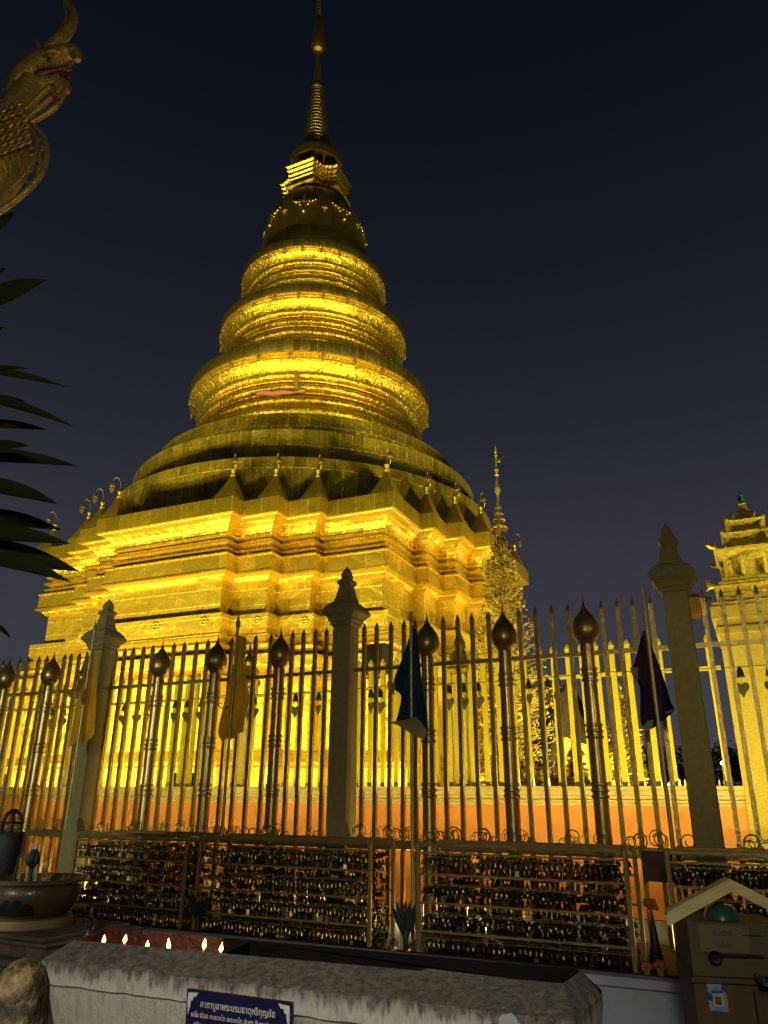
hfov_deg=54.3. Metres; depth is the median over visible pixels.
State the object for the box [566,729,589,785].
stupa
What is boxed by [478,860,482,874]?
hanging bell
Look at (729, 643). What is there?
spear fence
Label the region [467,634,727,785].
gilded fence
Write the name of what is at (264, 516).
stupa
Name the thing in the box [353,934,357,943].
hanging bell
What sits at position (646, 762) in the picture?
tree
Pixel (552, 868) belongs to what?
hanging bell
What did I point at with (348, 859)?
hanging bell
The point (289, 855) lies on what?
hanging bell
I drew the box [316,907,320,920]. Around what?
hanging bell
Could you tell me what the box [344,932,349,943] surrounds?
hanging bell
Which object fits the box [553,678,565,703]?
wind bell
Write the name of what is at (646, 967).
flower posy
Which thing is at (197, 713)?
wind bell
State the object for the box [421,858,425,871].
hanging bell
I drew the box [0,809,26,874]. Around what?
incense burner
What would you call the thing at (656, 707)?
flag
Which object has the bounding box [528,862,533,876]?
hanging bell
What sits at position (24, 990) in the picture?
round post
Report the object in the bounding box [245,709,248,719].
wind bell
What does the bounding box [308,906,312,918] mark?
hanging bell
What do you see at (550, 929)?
back row bells
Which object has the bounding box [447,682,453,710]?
wind bell
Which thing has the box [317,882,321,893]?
hanging bell
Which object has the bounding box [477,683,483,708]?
wind bell
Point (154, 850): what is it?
hanging bell
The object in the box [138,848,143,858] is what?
hanging bell
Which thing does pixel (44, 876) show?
glass bottle
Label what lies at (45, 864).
white flower
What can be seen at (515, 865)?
hanging bell
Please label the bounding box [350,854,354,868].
hanging bell
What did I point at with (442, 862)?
hanging bell
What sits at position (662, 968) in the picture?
flower posy
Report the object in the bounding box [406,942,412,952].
tumbler
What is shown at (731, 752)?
tree
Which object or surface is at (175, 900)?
hanging bell
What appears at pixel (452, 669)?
gilded pillar
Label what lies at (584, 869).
hanging bell
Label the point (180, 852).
hanging bell
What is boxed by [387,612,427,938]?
flag
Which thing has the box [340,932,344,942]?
hanging bell
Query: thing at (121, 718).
wind bell
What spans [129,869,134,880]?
hanging bell
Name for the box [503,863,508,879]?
hanging bell
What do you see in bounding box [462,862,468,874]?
hanging bell
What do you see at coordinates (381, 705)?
wind bell
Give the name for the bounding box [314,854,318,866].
hanging bell
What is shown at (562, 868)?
hanging bell
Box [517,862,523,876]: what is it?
hanging bell
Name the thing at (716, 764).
tree
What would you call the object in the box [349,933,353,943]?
hanging bell
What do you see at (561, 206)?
sky
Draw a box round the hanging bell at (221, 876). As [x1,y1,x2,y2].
[218,874,223,887]
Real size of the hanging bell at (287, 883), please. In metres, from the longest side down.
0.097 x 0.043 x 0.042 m
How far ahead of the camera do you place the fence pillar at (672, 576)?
5.67 m
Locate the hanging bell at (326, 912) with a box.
[324,908,328,920]
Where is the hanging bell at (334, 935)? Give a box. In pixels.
[332,932,336,941]
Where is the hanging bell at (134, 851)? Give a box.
[132,847,137,857]
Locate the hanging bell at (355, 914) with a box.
[353,910,357,923]
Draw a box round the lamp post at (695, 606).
[688,592,732,780]
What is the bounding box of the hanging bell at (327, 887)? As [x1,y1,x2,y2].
[325,882,329,894]
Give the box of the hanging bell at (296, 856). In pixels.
[295,853,298,863]
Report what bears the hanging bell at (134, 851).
hanging from the bell rack at (159, 834)
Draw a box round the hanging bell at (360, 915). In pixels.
[358,912,362,923]
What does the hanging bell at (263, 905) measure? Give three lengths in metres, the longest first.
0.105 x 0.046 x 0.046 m
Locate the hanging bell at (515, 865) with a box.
[513,861,518,876]
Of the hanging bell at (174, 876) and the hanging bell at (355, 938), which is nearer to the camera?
the hanging bell at (355, 938)
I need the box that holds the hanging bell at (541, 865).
[539,863,543,877]
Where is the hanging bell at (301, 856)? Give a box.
[299,853,302,866]
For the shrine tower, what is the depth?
7.89 m
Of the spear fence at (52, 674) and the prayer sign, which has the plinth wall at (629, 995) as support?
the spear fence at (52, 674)
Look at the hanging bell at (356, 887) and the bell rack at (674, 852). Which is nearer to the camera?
the bell rack at (674, 852)
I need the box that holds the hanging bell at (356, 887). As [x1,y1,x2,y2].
[355,884,358,895]
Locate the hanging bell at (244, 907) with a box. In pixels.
[242,903,247,917]
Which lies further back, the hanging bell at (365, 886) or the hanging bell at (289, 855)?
the hanging bell at (289, 855)
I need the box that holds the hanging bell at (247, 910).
[246,902,249,914]
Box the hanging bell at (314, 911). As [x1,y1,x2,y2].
[312,907,316,919]
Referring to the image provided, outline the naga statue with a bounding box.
[0,0,81,214]
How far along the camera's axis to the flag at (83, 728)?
7.79 m
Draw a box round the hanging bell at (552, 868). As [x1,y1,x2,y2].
[549,864,553,877]
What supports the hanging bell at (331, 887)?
hanging from the bell rack at (368, 841)
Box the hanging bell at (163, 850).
[161,847,165,859]
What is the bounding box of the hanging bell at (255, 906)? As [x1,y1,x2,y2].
[253,901,257,914]
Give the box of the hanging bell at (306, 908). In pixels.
[303,906,308,919]
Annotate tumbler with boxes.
[391,940,397,950]
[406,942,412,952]
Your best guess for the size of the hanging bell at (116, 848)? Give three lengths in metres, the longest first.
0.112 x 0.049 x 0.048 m
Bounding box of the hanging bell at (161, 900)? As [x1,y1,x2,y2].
[160,897,163,907]
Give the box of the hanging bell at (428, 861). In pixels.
[425,858,430,872]
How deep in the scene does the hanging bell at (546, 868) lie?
4.99 m
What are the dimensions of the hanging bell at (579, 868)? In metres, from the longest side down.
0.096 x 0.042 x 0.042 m
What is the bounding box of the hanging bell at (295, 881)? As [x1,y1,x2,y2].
[293,878,297,892]
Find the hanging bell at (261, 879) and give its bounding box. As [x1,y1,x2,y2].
[258,877,263,889]
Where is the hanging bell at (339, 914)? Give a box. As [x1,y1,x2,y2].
[337,909,341,921]
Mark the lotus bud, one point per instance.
(33, 859)
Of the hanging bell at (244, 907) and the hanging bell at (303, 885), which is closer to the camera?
the hanging bell at (303, 885)
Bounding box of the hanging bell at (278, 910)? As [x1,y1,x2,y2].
[276,906,280,916]
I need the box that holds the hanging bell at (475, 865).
[473,861,477,874]
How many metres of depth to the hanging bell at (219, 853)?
6.09 m
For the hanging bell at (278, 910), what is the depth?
5.71 m
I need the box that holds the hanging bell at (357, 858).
[355,854,359,868]
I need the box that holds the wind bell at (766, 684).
[764,666,767,689]
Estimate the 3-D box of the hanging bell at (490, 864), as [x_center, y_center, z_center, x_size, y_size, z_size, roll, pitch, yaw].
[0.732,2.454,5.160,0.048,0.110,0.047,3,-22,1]
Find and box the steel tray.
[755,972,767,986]
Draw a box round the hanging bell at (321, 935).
[319,930,325,940]
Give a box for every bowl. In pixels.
[0,873,86,919]
[703,901,739,920]
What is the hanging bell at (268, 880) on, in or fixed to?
hanging from the bell rack at (368, 841)
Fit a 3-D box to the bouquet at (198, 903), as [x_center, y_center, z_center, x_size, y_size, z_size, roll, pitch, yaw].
[-1.464,3.148,5.903,0.194,0.280,0.055,-9,-23,24]
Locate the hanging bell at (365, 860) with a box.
[363,856,367,869]
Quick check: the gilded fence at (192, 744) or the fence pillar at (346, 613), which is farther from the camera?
the gilded fence at (192, 744)
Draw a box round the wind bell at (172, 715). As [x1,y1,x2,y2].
[170,701,176,722]
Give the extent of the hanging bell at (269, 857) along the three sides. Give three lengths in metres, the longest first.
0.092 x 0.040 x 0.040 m
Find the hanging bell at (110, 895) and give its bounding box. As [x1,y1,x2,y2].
[108,891,112,902]
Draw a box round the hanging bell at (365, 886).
[363,882,367,896]
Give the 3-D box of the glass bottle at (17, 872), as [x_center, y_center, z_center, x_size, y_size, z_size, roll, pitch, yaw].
[-2.875,2.812,5.886,0.052,0.170,0.052,0,-21,0]
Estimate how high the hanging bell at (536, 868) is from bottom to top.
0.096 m
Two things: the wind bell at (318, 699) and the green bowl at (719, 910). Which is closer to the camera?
the green bowl at (719, 910)
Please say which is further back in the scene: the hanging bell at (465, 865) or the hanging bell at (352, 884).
the hanging bell at (352, 884)
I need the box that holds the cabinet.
[675,960,767,1023]
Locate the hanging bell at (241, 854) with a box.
[239,850,242,861]
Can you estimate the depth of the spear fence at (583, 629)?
6.17 m
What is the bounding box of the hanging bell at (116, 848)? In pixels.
[114,845,118,856]
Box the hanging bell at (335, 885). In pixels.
[333,880,338,894]
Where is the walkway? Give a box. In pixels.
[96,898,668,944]
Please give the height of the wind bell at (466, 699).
0.304 m
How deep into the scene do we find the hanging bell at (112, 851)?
6.54 m
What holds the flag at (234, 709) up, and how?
hanging from the spear fence at (280, 658)
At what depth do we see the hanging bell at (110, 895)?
6.41 m
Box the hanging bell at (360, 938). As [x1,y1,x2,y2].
[358,933,361,944]
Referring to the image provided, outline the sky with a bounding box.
[0,0,767,785]
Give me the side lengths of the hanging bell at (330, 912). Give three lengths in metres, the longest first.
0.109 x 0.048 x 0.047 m
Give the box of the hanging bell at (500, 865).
[498,862,502,875]
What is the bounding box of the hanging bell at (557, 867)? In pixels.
[554,864,559,877]
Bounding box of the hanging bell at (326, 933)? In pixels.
[323,929,328,941]
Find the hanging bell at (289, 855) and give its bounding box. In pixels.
[286,852,291,865]
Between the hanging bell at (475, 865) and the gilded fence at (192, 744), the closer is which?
the hanging bell at (475, 865)
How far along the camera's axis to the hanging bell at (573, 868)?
4.93 m
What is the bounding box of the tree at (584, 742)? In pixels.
[581,728,643,760]
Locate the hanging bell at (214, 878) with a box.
[212,873,215,885]
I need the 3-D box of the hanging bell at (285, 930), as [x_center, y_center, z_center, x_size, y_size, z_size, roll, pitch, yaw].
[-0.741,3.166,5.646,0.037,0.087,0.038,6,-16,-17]
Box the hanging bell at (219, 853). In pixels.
[216,851,221,861]
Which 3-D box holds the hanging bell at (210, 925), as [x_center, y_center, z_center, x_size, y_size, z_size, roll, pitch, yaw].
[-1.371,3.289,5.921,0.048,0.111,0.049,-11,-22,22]
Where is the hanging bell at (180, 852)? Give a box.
[178,849,182,860]
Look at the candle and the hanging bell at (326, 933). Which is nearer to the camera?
the candle
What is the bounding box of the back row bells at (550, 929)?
[70,840,767,969]
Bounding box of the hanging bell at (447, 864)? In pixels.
[444,860,448,873]
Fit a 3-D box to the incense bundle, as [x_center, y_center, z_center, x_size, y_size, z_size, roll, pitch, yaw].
[-2.789,2.777,5.953,0.110,0.285,0.044,-9,-23,24]
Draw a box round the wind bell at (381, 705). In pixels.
[378,687,385,713]
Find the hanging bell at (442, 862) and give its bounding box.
[440,859,444,870]
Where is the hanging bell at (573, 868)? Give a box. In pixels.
[570,865,575,878]
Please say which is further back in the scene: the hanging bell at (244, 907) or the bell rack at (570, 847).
the hanging bell at (244, 907)
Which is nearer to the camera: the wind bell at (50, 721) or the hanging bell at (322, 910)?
the hanging bell at (322, 910)
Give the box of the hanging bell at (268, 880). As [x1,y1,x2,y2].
[266,876,270,890]
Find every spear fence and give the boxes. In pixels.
[0,651,88,872]
[76,627,330,917]
[347,595,695,950]
[696,584,767,905]
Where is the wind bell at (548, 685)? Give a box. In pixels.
[544,676,551,706]
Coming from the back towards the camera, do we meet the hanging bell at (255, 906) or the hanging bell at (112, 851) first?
the hanging bell at (112, 851)
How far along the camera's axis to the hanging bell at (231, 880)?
5.96 m
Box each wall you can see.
[0,786,750,941]
[69,900,684,1023]
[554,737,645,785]
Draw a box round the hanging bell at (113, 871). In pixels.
[111,868,115,880]
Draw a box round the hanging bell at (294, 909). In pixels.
[292,906,296,918]
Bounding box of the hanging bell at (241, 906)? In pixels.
[239,901,242,917]
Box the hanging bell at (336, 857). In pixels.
[334,855,338,866]
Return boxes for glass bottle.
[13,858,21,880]
[40,867,46,880]
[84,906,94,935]
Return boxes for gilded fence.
[0,684,72,786]
[100,672,234,786]
[249,653,454,785]
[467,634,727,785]
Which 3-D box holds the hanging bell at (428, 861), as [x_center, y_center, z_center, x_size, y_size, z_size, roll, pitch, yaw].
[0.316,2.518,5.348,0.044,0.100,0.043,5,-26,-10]
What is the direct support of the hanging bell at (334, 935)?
hanging from the bell rack at (368, 841)
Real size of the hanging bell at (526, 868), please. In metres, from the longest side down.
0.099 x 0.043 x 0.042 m
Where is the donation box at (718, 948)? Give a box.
[664,877,767,978]
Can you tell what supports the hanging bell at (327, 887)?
hanging from the bell rack at (368, 841)
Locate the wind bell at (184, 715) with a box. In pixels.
[182,700,188,722]
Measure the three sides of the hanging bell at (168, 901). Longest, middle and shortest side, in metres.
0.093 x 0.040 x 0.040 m
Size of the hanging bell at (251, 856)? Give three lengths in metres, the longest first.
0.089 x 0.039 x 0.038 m
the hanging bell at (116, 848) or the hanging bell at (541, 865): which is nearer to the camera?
the hanging bell at (541, 865)
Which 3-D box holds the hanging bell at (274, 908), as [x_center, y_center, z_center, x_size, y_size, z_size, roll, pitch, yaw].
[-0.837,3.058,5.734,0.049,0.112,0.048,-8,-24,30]
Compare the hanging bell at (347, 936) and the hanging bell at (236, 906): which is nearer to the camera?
the hanging bell at (347, 936)
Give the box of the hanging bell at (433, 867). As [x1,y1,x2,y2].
[430,859,434,871]
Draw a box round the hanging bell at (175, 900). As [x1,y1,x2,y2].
[173,895,177,908]
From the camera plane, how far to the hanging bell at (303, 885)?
5.69 m
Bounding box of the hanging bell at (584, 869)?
[581,866,586,880]
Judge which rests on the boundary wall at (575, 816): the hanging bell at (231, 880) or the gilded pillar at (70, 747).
the gilded pillar at (70, 747)
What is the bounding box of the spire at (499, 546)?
[470,446,557,785]
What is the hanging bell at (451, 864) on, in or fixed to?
hanging from the bell rack at (570, 847)
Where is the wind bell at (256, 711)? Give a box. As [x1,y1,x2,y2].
[253,696,258,719]
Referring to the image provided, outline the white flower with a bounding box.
[43,861,48,866]
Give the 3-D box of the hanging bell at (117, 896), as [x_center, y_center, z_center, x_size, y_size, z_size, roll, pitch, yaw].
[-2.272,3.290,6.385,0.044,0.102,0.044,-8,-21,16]
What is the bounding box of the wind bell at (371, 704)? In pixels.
[367,689,373,713]
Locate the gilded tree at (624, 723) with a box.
[606,684,649,785]
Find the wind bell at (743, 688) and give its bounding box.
[736,665,748,697]
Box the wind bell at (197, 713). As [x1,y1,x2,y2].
[196,700,204,719]
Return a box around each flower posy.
[641,962,652,974]
[653,959,667,975]
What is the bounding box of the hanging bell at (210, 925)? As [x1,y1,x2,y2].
[208,921,213,930]
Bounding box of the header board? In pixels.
[641,851,681,882]
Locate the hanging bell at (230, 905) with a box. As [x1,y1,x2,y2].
[228,901,231,912]
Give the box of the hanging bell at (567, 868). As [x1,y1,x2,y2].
[565,865,570,878]
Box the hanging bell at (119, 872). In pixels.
[117,869,121,880]
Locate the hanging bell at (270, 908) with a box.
[268,904,272,919]
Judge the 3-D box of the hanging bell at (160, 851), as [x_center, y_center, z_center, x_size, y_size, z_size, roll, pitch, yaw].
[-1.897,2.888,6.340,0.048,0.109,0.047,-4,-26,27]
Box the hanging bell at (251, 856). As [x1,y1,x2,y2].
[250,853,253,863]
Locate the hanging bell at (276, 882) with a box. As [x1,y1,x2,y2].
[273,879,278,890]
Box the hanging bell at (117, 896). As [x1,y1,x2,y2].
[115,892,118,903]
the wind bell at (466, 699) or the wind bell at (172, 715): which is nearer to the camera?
the wind bell at (466, 699)
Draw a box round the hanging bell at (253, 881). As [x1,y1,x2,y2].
[251,878,256,889]
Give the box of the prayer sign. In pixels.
[185,988,293,1023]
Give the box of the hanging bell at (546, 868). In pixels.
[543,863,549,881]
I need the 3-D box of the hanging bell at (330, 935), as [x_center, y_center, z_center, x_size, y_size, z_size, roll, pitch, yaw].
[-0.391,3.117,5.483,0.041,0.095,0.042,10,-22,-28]
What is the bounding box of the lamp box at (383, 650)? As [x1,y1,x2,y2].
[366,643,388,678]
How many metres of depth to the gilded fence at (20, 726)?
11.49 m
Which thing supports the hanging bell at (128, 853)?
hanging from the bell rack at (159, 834)
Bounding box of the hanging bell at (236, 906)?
[234,902,238,913]
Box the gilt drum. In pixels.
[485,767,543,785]
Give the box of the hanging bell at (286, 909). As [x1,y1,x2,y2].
[284,905,288,917]
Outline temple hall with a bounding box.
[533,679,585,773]
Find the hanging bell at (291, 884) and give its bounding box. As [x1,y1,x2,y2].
[289,880,294,891]
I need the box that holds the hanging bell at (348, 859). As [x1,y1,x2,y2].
[346,856,351,868]
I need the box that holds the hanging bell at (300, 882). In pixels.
[298,879,301,890]
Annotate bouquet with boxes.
[189,892,208,931]
[391,900,415,948]
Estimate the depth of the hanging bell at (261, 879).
5.85 m
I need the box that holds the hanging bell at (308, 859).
[306,856,311,866]
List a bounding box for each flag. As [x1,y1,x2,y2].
[64,621,97,827]
[218,614,249,834]
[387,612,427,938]
[630,587,674,847]
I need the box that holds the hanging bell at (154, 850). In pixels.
[152,847,156,858]
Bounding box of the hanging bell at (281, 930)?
[279,927,284,936]
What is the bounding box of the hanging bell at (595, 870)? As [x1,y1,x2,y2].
[592,867,599,880]
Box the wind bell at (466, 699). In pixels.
[462,682,468,710]
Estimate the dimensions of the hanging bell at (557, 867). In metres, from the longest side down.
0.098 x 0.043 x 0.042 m
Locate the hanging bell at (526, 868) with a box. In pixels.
[524,862,528,877]
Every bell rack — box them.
[68,830,219,928]
[191,833,395,946]
[415,839,647,972]
[664,846,767,974]
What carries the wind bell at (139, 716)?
hanging from the bell wire
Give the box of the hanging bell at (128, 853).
[126,845,130,857]
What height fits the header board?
0.200 m
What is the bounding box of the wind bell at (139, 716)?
[132,706,140,720]
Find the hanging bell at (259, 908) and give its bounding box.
[257,904,261,915]
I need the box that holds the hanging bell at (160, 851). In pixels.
[157,847,162,859]
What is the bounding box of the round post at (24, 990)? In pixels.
[0,958,49,1023]
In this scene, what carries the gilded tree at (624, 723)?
on the courtyard
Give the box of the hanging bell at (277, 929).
[275,925,279,936]
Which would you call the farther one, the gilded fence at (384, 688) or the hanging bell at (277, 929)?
the gilded fence at (384, 688)
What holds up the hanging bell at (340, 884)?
hanging from the bell rack at (368, 841)
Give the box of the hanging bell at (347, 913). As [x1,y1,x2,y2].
[345,910,349,922]
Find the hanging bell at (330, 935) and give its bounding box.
[328,931,332,941]
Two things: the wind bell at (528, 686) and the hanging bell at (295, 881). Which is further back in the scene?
the wind bell at (528, 686)
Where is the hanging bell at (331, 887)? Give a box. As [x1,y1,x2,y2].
[329,882,334,894]
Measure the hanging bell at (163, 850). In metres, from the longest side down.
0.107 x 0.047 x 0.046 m
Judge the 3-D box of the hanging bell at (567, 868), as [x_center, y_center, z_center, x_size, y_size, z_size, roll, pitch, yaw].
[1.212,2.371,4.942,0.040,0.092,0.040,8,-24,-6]
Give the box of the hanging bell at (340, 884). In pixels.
[338,880,342,893]
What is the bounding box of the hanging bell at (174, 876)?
[173,871,176,884]
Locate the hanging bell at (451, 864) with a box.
[449,859,453,873]
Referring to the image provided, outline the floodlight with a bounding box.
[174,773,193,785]
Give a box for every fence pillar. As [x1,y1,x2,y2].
[56,599,126,897]
[321,567,370,921]
[647,523,732,897]
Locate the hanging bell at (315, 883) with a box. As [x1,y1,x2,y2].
[312,881,317,893]
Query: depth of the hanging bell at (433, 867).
5.33 m
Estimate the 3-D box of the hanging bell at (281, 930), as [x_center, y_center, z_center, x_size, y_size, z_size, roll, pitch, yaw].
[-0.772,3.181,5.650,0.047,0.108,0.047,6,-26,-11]
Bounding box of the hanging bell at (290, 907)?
[289,904,292,915]
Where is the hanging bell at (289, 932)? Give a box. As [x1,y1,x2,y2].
[287,928,291,937]
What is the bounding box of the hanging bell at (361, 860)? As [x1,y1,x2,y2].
[359,856,363,869]
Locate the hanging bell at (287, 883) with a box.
[285,879,289,891]
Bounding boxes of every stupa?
[0,0,558,786]
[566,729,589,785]
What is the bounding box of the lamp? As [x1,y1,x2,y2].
[720,761,725,784]
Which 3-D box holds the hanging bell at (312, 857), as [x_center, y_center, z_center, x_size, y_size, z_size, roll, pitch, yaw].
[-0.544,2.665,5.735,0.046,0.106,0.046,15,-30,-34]
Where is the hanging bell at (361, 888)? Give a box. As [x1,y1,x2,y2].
[358,882,363,896]
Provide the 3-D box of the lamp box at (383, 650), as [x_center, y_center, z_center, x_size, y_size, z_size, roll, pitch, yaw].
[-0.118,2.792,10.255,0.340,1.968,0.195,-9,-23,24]
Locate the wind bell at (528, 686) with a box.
[526,678,532,705]
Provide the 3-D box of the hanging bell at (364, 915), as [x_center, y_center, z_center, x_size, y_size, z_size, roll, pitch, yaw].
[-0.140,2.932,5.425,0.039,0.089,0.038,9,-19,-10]
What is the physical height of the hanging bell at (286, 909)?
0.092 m
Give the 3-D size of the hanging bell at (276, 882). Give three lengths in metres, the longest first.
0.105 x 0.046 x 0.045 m
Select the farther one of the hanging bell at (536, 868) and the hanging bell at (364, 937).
the hanging bell at (364, 937)
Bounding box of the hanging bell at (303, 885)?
[301,881,305,892]
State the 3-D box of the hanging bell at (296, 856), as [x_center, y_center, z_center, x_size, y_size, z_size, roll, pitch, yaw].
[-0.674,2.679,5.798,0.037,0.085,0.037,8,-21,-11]
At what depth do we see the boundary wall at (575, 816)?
8.16 m
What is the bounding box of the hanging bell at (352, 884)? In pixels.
[350,882,354,894]
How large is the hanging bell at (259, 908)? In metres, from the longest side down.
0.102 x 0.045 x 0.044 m
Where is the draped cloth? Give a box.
[256,389,304,396]
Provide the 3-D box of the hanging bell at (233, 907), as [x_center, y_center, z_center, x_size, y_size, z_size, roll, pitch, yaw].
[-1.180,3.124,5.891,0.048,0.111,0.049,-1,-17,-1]
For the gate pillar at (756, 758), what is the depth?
7.32 m
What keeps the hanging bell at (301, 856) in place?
hanging from the bell rack at (368, 841)
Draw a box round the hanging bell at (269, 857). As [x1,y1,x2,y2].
[268,853,272,864]
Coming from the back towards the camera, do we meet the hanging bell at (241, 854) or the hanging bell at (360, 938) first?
the hanging bell at (241, 854)
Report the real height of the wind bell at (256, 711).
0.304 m
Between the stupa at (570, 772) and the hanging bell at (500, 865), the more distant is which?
the stupa at (570, 772)
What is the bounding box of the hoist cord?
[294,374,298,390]
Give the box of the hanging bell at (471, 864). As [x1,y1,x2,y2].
[468,859,473,874]
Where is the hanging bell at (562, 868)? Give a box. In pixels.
[559,864,565,878]
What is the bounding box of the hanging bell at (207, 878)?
[205,874,209,885]
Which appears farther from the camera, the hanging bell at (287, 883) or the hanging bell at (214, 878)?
the hanging bell at (214, 878)
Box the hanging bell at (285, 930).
[283,927,287,937]
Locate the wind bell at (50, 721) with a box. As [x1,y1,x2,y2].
[48,708,53,728]
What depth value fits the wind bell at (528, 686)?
7.67 m
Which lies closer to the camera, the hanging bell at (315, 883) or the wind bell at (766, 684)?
the hanging bell at (315, 883)
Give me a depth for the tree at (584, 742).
52.64 m
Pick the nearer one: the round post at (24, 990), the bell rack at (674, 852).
the round post at (24, 990)
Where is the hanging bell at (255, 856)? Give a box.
[253,852,257,867]
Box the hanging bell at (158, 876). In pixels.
[156,872,160,882]
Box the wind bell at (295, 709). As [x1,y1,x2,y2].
[292,694,298,717]
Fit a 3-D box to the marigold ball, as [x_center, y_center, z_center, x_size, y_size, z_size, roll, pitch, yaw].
[1.673,2.462,4.702,0.081,0.069,0.085,0,-21,0]
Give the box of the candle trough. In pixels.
[41,927,602,1023]
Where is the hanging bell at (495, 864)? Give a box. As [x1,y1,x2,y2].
[492,860,497,875]
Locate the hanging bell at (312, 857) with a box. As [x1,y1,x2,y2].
[310,854,314,866]
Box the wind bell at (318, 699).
[316,692,321,715]
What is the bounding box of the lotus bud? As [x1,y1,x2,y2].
[26,849,39,880]
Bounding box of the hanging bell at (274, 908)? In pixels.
[272,903,276,919]
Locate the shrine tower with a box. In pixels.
[705,491,767,601]
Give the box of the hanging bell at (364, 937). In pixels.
[362,934,366,944]
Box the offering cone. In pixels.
[649,904,666,973]
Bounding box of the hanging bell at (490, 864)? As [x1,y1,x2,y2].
[487,860,493,875]
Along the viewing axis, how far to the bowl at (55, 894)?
5.59 m
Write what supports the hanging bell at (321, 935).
hanging from the bell rack at (368, 841)
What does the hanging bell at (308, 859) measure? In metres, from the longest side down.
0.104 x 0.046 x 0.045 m
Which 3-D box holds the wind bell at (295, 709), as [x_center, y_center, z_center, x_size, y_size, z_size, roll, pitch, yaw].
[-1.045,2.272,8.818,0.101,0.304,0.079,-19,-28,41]
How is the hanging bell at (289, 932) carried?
hanging from the bell rack at (368, 841)
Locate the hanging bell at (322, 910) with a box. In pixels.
[320,907,324,919]
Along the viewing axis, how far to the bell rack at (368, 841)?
5.79 m
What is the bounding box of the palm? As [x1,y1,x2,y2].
[0,212,78,637]
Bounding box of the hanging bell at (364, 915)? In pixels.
[362,911,366,923]
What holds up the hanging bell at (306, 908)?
hanging from the bell rack at (368, 841)
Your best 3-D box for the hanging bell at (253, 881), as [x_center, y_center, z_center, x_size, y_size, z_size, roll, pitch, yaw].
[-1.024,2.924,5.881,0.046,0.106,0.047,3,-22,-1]
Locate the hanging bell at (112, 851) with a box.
[110,847,115,859]
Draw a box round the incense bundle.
[24,842,41,880]
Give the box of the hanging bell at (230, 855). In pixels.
[227,850,232,862]
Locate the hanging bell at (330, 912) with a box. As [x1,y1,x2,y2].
[328,907,333,921]
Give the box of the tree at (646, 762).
[629,746,684,785]
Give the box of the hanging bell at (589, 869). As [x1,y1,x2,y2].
[586,865,592,880]
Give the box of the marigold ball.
[643,898,658,910]
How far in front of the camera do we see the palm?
2.85 m
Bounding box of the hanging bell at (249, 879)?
[248,876,251,889]
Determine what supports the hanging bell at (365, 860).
hanging from the bell rack at (368, 841)
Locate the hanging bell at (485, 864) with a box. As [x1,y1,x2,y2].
[483,860,487,874]
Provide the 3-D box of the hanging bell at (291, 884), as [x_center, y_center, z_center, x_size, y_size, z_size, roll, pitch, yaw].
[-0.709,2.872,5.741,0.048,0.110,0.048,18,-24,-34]
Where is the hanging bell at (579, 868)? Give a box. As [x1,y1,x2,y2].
[576,863,581,879]
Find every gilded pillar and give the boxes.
[63,662,83,786]
[236,644,260,785]
[447,631,471,785]
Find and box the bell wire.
[7,665,763,710]
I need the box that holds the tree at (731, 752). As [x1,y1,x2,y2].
[680,740,740,785]
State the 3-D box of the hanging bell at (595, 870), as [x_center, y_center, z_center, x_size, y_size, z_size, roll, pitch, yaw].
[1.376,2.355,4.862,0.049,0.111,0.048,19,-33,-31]
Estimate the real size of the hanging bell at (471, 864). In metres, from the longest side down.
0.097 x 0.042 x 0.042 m
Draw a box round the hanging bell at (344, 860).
[342,857,346,868]
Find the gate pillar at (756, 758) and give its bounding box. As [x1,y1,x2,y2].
[710,597,767,914]
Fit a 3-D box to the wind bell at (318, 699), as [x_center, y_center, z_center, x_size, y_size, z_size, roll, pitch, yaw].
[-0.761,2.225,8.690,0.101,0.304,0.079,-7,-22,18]
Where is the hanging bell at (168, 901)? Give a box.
[166,897,170,907]
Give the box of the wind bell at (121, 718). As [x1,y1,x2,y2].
[119,704,124,723]
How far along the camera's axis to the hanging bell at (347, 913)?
5.47 m
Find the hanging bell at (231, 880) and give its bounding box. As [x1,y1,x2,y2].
[229,877,234,887]
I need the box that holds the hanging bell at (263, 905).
[261,903,265,915]
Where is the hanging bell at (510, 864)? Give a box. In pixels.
[507,861,512,876]
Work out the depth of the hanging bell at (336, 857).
5.65 m
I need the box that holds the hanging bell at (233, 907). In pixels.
[231,903,235,916]
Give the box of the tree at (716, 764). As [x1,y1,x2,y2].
[648,745,742,785]
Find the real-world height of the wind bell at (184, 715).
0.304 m
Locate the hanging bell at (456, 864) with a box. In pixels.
[454,860,458,873]
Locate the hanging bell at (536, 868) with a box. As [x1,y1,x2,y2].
[533,865,538,877]
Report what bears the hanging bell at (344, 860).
hanging from the bell rack at (368, 841)
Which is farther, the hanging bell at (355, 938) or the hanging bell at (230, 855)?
the hanging bell at (230, 855)
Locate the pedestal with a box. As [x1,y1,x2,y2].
[0,912,141,1023]

